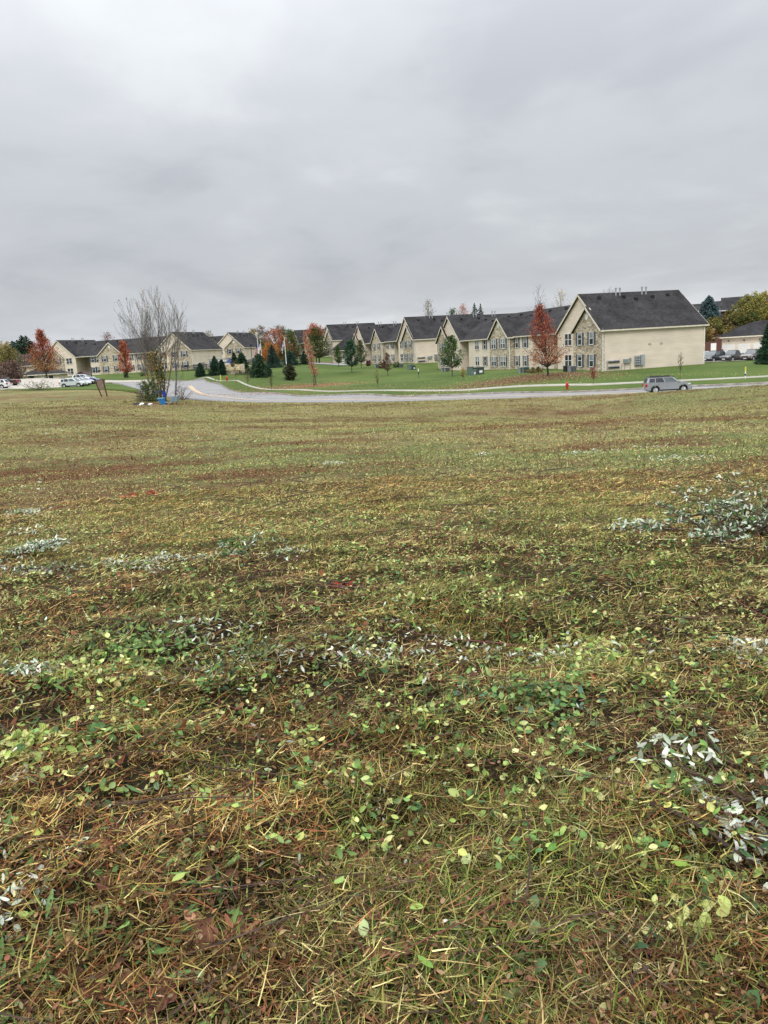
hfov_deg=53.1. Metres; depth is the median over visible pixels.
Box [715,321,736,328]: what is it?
hill bush
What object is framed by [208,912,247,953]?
dry leaf
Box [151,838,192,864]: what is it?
dry leaf
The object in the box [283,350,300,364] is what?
evergreen tree
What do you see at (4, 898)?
leaves
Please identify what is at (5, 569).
cut branch
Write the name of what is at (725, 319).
hill bush
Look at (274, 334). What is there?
backdrop tree
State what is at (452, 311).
treetop
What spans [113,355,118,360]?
window
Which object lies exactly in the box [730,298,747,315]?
hill bush
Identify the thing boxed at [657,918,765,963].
cut branch
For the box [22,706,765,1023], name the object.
yellow green leaves
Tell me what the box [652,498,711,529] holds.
cut branch
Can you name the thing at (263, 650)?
cut branch
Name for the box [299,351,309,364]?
evergreen tree
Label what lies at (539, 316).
red maple
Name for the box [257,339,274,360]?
backdrop tree
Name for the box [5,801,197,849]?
twig
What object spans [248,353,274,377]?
evergreen tree
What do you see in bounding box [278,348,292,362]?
backdrop tree
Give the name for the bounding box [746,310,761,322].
hill bush
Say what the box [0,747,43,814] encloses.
silver leaves
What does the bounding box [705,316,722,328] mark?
hill bush
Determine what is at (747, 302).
hill tree
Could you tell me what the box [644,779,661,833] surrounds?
twig
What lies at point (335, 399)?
road marking
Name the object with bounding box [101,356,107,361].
window
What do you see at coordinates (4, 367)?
backdrop tree
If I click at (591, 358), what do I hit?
window
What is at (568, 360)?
window
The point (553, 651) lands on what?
silver leaves
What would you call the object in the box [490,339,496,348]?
window
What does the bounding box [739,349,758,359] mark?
parked suv
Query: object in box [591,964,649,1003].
twig
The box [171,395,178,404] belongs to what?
grey cabinet
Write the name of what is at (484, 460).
leaf flecks
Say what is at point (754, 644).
silver leaves
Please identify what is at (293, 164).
sky
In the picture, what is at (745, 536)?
cut branch
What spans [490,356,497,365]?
window
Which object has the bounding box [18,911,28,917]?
fresh leaf
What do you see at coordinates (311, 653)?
silver leaves
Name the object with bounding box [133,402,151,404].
litter bags
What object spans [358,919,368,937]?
fresh leaf
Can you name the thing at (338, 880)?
fresh leaf
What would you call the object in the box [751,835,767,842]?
cut branch
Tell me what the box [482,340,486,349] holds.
window
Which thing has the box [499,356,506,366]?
window
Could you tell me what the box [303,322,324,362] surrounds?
lawn tree
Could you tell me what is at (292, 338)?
backdrop tree
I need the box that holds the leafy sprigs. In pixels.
[0,508,767,890]
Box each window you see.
[66,358,71,363]
[67,368,73,373]
[89,356,95,362]
[91,367,96,372]
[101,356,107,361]
[103,366,108,371]
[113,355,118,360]
[181,351,187,356]
[182,361,188,367]
[408,340,411,347]
[475,340,478,349]
[475,357,479,365]
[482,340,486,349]
[483,356,487,365]
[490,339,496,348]
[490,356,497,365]
[499,338,506,348]
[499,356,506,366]
[514,337,519,347]
[514,356,519,365]
[522,337,527,347]
[523,355,528,365]
[564,334,571,345]
[565,355,571,365]
[576,332,583,345]
[576,354,583,366]
[587,332,595,344]
[587,354,595,366]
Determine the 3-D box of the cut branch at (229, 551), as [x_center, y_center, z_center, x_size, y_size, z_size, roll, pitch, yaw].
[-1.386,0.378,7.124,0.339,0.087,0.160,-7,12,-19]
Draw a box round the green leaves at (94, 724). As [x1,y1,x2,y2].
[0,690,239,790]
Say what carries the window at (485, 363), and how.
in the apartment building at (620, 330)
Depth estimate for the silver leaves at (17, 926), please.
2.41 m
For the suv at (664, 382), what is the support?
on the road
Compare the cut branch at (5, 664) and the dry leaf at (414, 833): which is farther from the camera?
the cut branch at (5, 664)
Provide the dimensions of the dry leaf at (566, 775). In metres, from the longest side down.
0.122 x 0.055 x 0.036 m
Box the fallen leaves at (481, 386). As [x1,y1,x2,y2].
[318,373,662,398]
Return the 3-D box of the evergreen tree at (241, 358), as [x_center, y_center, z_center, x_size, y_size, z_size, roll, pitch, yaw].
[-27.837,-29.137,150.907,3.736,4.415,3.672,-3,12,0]
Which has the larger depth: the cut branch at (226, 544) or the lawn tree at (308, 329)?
the lawn tree at (308, 329)
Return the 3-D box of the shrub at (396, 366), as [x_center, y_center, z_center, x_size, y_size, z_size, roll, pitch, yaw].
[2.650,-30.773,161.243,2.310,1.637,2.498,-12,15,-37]
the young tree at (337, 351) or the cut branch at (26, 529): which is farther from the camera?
the young tree at (337, 351)
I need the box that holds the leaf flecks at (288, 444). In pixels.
[15,407,757,488]
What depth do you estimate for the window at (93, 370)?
214.98 m
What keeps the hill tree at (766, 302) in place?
on the hillside
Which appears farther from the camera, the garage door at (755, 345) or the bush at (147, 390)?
the garage door at (755, 345)
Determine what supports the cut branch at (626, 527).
on the field
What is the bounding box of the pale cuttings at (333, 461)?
[314,460,349,465]
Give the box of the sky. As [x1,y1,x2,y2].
[0,0,767,351]
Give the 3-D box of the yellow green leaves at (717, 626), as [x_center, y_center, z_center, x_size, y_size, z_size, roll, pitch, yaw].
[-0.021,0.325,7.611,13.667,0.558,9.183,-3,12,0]
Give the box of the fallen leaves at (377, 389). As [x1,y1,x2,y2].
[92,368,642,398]
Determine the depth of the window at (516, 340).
122.08 m
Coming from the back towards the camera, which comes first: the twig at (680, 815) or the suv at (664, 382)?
the suv at (664, 382)
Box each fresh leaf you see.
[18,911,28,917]
[33,828,43,834]
[116,921,129,929]
[172,873,184,880]
[334,876,344,883]
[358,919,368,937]
[410,903,422,909]
[417,954,432,967]
[448,788,459,796]
[461,853,470,863]
[671,861,689,865]
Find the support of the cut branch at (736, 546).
on the field
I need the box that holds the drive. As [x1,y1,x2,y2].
[105,380,147,382]
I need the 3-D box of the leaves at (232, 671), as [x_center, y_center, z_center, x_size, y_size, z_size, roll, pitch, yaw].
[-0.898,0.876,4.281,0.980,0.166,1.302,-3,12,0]
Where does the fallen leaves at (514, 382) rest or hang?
on the lawn at (403, 377)
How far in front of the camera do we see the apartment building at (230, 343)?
246.40 m
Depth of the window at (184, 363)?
205.29 m
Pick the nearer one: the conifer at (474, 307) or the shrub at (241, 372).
the shrub at (241, 372)
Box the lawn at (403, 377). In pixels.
[7,357,767,394]
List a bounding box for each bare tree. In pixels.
[113,288,188,399]
[163,293,186,396]
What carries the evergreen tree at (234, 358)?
on the lawn at (403, 377)
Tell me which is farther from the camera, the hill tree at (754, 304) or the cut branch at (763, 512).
the hill tree at (754, 304)
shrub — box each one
[137,369,147,375]
[234,370,252,374]
[282,363,296,380]
[391,361,400,367]
[523,367,544,373]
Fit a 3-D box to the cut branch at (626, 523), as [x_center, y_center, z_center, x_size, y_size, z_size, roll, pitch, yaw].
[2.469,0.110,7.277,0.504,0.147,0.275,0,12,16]
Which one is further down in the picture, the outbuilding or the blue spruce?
the outbuilding
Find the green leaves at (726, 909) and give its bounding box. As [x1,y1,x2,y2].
[606,895,743,959]
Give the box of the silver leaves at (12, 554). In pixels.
[0,539,39,566]
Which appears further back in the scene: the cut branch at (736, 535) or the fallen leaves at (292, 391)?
the fallen leaves at (292, 391)
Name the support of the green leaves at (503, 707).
on the field
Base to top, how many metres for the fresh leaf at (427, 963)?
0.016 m
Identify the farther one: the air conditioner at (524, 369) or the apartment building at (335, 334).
the apartment building at (335, 334)
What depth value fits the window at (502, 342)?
124.70 m
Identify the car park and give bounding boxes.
[0,378,80,389]
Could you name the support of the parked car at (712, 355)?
on the car park
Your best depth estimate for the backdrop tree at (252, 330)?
291.09 m
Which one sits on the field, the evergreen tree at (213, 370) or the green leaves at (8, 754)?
the green leaves at (8, 754)
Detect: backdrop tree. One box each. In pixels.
[0,341,16,358]
[0,345,20,370]
[0,346,13,371]
[0,359,28,379]
[0,362,15,378]
[10,350,30,378]
[245,328,263,339]
[253,325,271,339]
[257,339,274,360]
[259,342,282,361]
[260,328,296,353]
[269,325,288,349]
[273,327,294,349]
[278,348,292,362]
[282,329,302,356]
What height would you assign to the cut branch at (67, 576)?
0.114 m
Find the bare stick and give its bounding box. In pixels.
[739,502,767,529]
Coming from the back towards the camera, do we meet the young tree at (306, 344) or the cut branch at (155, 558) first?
the young tree at (306, 344)
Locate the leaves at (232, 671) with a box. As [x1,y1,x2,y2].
[133,634,308,727]
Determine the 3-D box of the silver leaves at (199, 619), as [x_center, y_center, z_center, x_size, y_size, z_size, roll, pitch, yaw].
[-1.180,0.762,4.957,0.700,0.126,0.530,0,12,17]
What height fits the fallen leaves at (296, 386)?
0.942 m
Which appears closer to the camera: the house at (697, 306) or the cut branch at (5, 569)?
the cut branch at (5, 569)
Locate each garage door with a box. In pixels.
[722,344,734,349]
[737,343,749,352]
[753,343,761,348]
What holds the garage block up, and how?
on the lawn at (403, 377)
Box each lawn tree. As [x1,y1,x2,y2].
[301,326,331,362]
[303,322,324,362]
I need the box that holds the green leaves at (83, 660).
[0,629,259,716]
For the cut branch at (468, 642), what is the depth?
4.45 m
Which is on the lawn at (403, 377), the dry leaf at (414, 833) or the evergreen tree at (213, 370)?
the evergreen tree at (213, 370)
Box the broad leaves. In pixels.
[6,568,767,1022]
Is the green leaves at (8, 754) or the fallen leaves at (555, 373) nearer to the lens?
the green leaves at (8, 754)
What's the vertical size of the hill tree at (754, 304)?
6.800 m
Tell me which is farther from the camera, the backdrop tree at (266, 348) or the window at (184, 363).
the backdrop tree at (266, 348)
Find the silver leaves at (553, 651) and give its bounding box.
[467,627,668,670]
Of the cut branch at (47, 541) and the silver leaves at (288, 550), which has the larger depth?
the cut branch at (47, 541)
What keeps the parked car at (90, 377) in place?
on the car park
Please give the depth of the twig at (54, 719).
3.76 m
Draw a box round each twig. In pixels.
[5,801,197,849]
[30,837,105,868]
[37,708,128,722]
[75,720,140,730]
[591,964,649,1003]
[617,528,766,542]
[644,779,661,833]
[649,802,767,869]
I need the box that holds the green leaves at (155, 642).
[45,608,216,687]
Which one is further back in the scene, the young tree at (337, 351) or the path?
the young tree at (337, 351)
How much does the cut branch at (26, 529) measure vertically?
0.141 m
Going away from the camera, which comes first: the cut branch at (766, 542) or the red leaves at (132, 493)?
the cut branch at (766, 542)
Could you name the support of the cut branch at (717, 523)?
on the field
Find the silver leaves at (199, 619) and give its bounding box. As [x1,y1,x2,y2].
[148,615,260,649]
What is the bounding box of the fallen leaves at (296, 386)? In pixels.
[217,380,371,392]
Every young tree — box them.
[300,332,318,384]
[333,345,342,366]
[341,339,360,372]
[355,340,368,367]
[382,353,393,371]
[437,335,467,375]
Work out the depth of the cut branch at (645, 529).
7.10 m
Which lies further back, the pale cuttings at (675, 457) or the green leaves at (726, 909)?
the pale cuttings at (675, 457)
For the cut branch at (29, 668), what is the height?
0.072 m
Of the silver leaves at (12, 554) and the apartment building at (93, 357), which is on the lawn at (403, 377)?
the apartment building at (93, 357)
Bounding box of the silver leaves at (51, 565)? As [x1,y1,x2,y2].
[0,557,109,578]
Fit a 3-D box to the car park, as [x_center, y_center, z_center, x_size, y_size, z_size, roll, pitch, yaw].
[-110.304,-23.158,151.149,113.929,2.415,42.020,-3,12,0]
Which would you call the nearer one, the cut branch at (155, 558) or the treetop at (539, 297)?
the cut branch at (155, 558)
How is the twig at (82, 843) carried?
on the field
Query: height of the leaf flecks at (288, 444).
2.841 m
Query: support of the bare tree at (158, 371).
on the field
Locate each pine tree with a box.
[7,341,23,374]
[14,335,30,373]
[24,340,38,353]
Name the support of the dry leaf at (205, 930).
on the field
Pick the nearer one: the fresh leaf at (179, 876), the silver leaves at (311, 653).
the fresh leaf at (179, 876)
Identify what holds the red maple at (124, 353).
on the lawn at (403, 377)
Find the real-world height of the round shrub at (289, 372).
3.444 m
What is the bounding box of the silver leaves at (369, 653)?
[312,618,558,684]
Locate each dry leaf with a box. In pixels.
[51,963,119,1003]
[133,967,180,1021]
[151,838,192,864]
[177,910,217,955]
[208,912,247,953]
[333,580,353,587]
[366,936,411,960]
[399,826,434,841]
[558,766,587,778]
[577,674,593,681]
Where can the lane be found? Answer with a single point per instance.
(329, 363)
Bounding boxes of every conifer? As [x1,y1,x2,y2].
[471,303,478,314]
[478,304,483,314]
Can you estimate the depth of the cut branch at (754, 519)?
6.46 m
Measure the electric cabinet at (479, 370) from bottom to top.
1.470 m
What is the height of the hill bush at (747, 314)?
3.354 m
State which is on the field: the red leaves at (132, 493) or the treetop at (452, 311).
the red leaves at (132, 493)
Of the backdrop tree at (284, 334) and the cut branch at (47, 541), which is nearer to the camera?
the cut branch at (47, 541)
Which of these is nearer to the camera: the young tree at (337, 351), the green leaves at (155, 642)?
the green leaves at (155, 642)
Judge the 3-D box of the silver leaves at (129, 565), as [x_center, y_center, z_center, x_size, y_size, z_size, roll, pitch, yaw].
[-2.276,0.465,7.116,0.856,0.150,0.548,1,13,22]
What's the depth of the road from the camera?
91.09 m
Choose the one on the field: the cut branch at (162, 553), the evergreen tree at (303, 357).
the cut branch at (162, 553)
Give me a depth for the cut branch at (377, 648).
4.46 m
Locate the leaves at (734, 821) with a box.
[678,777,767,889]
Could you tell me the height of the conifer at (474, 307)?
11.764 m
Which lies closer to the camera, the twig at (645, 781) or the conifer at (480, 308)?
the twig at (645, 781)
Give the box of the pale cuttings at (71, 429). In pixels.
[39,424,100,431]
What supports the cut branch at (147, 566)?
on the field
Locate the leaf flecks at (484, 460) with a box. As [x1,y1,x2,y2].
[0,436,767,587]
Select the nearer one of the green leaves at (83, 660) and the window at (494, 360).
the green leaves at (83, 660)
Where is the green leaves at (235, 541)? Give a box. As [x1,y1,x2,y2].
[198,534,279,553]
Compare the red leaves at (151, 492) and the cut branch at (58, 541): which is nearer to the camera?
the cut branch at (58, 541)
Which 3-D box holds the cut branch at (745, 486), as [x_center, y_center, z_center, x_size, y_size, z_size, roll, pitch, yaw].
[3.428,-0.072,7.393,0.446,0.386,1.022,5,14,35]
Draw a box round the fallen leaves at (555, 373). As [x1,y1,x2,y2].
[498,371,636,380]
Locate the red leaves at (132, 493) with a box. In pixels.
[120,492,138,497]
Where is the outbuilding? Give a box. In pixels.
[23,367,69,378]
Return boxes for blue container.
[157,398,166,404]
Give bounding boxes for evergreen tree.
[194,363,206,376]
[205,356,218,375]
[217,359,227,375]
[230,352,236,363]
[235,353,249,369]
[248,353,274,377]
[265,345,283,367]
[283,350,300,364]
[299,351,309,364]
[752,323,767,364]
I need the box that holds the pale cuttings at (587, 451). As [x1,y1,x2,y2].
[559,448,619,454]
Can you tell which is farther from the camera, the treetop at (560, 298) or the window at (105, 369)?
the window at (105, 369)
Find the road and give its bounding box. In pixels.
[92,379,767,402]
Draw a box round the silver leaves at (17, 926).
[0,836,88,989]
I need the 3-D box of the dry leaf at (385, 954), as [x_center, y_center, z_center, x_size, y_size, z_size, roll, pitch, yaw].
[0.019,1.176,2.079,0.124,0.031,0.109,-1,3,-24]
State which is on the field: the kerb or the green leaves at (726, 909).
the green leaves at (726, 909)
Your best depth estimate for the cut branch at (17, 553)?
7.81 m
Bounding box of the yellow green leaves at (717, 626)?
[0,476,767,771]
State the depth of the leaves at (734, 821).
2.51 m
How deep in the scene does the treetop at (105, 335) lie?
266.75 m
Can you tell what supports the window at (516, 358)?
in the apartment building at (620, 330)
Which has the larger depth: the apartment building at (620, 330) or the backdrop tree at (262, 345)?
the backdrop tree at (262, 345)
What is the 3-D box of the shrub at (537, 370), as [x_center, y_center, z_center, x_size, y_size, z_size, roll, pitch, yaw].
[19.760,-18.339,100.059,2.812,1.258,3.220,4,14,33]
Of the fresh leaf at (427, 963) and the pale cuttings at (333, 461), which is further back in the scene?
the pale cuttings at (333, 461)
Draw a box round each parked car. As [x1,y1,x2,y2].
[0,379,11,387]
[59,378,85,386]
[72,374,88,377]
[73,377,91,385]
[82,376,98,382]
[704,350,724,360]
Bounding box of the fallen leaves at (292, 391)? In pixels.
[199,380,436,395]
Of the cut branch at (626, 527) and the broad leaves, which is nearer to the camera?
the broad leaves
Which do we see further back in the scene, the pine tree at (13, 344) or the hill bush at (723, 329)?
the pine tree at (13, 344)
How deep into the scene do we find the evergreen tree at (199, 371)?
156.58 m
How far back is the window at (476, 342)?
138.09 m
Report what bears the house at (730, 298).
on the hillside
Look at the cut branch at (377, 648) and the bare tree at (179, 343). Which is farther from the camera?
the bare tree at (179, 343)
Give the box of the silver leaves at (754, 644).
[696,634,767,667]
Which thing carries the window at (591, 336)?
in the apartment building at (620, 330)
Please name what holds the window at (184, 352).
in the apartment building at (93, 357)
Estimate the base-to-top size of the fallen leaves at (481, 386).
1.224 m
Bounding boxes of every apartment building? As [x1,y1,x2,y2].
[41,330,222,375]
[210,332,263,362]
[290,322,374,358]
[352,312,472,363]
[435,286,709,370]
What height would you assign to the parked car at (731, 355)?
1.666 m
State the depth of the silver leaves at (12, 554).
7.81 m
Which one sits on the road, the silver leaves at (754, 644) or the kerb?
the kerb
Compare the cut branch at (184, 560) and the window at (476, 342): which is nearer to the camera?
the cut branch at (184, 560)
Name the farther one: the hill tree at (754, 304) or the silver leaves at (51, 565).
the hill tree at (754, 304)
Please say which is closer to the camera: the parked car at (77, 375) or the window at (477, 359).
the window at (477, 359)
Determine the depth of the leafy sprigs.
3.21 m
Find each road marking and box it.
[189,386,649,399]
[191,386,641,399]
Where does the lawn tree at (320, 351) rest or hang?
on the lawn at (403, 377)
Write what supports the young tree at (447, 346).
on the lawn at (403, 377)
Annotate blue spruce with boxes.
[698,295,721,319]
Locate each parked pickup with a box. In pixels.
[0,377,20,384]
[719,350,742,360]
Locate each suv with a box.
[642,375,691,392]
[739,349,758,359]
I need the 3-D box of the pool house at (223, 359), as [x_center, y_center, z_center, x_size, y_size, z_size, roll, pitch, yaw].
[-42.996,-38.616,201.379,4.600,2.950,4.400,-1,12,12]
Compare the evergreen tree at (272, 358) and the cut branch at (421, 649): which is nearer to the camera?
the cut branch at (421, 649)
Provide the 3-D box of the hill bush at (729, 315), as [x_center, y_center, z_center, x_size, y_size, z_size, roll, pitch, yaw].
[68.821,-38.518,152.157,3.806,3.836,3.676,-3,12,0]
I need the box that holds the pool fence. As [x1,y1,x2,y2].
[181,364,212,370]
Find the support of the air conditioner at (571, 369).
on the lawn at (403, 377)
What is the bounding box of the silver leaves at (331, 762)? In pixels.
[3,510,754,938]
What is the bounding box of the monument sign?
[224,362,244,373]
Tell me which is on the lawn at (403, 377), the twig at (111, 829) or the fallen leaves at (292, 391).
the fallen leaves at (292, 391)
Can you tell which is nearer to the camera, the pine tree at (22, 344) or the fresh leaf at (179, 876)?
the fresh leaf at (179, 876)
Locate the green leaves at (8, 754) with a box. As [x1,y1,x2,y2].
[0,705,93,770]
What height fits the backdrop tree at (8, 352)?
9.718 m
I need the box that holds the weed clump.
[17,379,56,390]
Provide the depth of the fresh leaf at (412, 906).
2.19 m
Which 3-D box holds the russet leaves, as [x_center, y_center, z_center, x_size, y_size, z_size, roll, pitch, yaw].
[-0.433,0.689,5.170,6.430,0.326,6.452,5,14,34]
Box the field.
[0,384,767,1023]
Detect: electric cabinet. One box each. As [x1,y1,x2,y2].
[467,367,472,374]
[471,369,475,375]
[472,367,483,374]
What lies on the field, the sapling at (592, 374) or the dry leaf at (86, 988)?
the dry leaf at (86, 988)
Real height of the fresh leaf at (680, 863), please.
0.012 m
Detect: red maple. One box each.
[21,329,61,377]
[114,339,135,377]
[522,301,571,375]
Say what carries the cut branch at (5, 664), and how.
on the field
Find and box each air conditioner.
[521,367,528,372]
[567,366,576,371]
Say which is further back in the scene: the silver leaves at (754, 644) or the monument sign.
the monument sign
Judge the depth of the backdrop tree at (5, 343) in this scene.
232.96 m
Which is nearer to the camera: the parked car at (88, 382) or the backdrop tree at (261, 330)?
the parked car at (88, 382)
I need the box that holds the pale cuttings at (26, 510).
[1,505,64,517]
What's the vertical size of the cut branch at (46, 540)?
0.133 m
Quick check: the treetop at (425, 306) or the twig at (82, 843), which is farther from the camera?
the treetop at (425, 306)
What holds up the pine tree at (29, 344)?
on the lawn at (403, 377)
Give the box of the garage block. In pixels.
[712,320,767,352]
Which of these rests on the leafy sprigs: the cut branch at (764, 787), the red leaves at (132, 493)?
the cut branch at (764, 787)
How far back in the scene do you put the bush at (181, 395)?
89.80 m
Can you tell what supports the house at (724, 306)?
on the hillside
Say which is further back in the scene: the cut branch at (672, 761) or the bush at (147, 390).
the bush at (147, 390)
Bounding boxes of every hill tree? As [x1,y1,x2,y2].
[738,293,761,313]
[743,291,767,320]
[756,290,767,319]
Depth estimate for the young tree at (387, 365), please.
132.48 m
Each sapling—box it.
[590,365,595,378]
[676,352,683,370]
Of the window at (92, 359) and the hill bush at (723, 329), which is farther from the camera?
the window at (92, 359)
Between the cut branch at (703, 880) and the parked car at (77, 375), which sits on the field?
the cut branch at (703, 880)
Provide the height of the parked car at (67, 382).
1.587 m
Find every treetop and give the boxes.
[100,331,114,339]
[423,299,435,315]
[450,307,456,314]
[458,302,468,314]
[531,283,549,308]
[552,288,570,305]
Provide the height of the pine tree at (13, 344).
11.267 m
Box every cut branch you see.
[0,523,54,537]
[0,556,27,570]
[0,659,10,669]
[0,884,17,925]
[1,561,56,572]
[2,658,53,673]
[3,661,58,677]
[5,543,49,555]
[10,534,64,551]
[11,543,61,551]
[13,557,61,568]
[13,563,69,578]
[22,537,71,547]
[24,537,61,546]
[30,564,75,580]
[104,554,133,563]
[133,554,172,565]
[142,562,169,575]
[149,551,181,560]
[164,553,212,564]
[195,548,255,558]
[215,549,252,555]
[216,540,244,551]
[237,636,287,656]
[240,534,286,550]
[241,530,262,549]
[354,637,396,653]
[355,653,424,668]
[383,598,416,628]
[400,632,469,657]
[425,641,486,655]
[439,644,518,662]
[473,647,535,663]
[566,907,674,948]
[596,518,680,530]
[617,517,673,530]
[630,517,683,532]
[630,740,745,801]
[642,727,739,767]
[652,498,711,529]
[655,501,707,529]
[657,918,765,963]
[665,869,748,906]
[667,495,747,524]
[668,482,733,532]
[678,485,767,532]
[684,526,729,540]
[684,527,738,537]
[692,528,741,551]
[696,508,767,527]
[698,493,740,543]
[706,525,754,546]
[707,490,755,540]
[710,467,767,533]
[716,478,767,533]
[717,500,767,520]
[727,539,767,551]
[728,513,767,533]
[734,770,767,793]
[737,497,767,534]
[744,796,767,810]
[745,839,767,855]
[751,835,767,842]
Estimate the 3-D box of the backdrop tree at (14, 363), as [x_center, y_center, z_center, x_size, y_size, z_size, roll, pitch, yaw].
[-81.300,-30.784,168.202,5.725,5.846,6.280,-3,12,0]
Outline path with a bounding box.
[194,375,767,391]
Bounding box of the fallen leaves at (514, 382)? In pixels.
[412,371,675,393]
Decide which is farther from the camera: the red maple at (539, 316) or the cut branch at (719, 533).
the red maple at (539, 316)
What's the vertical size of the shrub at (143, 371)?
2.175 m
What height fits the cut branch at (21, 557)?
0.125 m
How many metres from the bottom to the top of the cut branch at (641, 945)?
0.067 m
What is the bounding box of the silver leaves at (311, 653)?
[129,632,455,690]
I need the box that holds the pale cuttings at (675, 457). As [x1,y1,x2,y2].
[639,454,723,461]
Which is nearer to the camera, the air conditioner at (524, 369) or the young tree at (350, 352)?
the air conditioner at (524, 369)
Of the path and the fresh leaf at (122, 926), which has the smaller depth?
the fresh leaf at (122, 926)
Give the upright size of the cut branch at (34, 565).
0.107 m
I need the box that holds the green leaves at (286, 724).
[0,492,767,1023]
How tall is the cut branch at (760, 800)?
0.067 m
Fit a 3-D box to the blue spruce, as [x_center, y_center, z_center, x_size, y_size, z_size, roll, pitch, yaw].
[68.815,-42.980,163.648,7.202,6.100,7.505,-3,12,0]
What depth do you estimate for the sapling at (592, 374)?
83.35 m
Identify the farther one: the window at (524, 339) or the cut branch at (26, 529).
the window at (524, 339)
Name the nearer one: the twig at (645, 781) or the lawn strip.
the twig at (645, 781)
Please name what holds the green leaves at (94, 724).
on the field
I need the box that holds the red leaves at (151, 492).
[141,489,163,498]
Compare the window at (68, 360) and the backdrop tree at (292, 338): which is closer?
the window at (68, 360)
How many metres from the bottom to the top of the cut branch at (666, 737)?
0.062 m
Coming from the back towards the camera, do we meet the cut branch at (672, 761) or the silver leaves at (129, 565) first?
the silver leaves at (129, 565)
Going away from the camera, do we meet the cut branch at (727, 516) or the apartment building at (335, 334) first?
the cut branch at (727, 516)
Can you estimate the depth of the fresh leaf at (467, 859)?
2.47 m
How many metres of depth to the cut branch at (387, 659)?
4.17 m
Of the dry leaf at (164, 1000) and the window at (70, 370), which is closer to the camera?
the dry leaf at (164, 1000)
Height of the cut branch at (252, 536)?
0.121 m
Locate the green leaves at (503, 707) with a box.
[434,666,624,739]
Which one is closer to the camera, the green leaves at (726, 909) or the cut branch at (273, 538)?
the green leaves at (726, 909)
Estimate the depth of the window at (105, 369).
212.48 m
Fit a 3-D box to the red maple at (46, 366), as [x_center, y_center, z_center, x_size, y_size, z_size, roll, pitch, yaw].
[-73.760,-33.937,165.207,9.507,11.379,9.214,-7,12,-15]
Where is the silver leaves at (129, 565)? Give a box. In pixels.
[89,556,181,573]
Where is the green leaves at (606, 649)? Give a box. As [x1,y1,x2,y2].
[547,620,658,705]
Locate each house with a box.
[20,353,42,373]
[208,358,230,364]
[692,304,700,310]
[714,298,767,317]
[720,295,767,300]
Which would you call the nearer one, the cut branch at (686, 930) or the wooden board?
the cut branch at (686, 930)
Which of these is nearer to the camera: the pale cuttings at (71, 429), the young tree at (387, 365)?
the pale cuttings at (71, 429)
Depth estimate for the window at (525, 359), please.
119.66 m
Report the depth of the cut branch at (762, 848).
2.33 m
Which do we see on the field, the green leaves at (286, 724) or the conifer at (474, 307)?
the green leaves at (286, 724)
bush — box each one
[131,379,166,401]
[172,386,192,399]
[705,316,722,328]
[705,326,715,337]
[705,335,720,342]
[712,315,728,324]
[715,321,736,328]
[715,325,731,333]
[725,308,743,323]
[729,315,749,326]
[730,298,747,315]
[735,311,754,324]
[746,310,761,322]
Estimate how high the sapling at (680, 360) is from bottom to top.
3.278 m
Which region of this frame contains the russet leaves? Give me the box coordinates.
[0,541,764,1023]
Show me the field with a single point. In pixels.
(74, 396)
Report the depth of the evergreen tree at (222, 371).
144.85 m
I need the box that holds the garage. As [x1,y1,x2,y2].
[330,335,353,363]
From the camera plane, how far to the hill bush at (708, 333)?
144.12 m
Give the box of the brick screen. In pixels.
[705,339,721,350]
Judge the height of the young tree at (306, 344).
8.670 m
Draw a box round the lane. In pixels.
[311,363,346,364]
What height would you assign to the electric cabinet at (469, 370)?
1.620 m
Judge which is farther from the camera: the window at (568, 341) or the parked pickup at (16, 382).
the parked pickup at (16, 382)
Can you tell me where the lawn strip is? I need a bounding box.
[5,383,137,391]
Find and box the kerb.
[165,378,767,396]
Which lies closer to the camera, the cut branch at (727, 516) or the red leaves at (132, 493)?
the cut branch at (727, 516)
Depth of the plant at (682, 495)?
7.66 m
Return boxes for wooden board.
[94,379,107,396]
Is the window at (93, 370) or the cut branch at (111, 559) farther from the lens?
the window at (93, 370)
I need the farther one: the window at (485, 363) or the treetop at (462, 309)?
the treetop at (462, 309)
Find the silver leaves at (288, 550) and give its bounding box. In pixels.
[262,545,321,560]
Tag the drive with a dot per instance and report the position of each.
(120, 381)

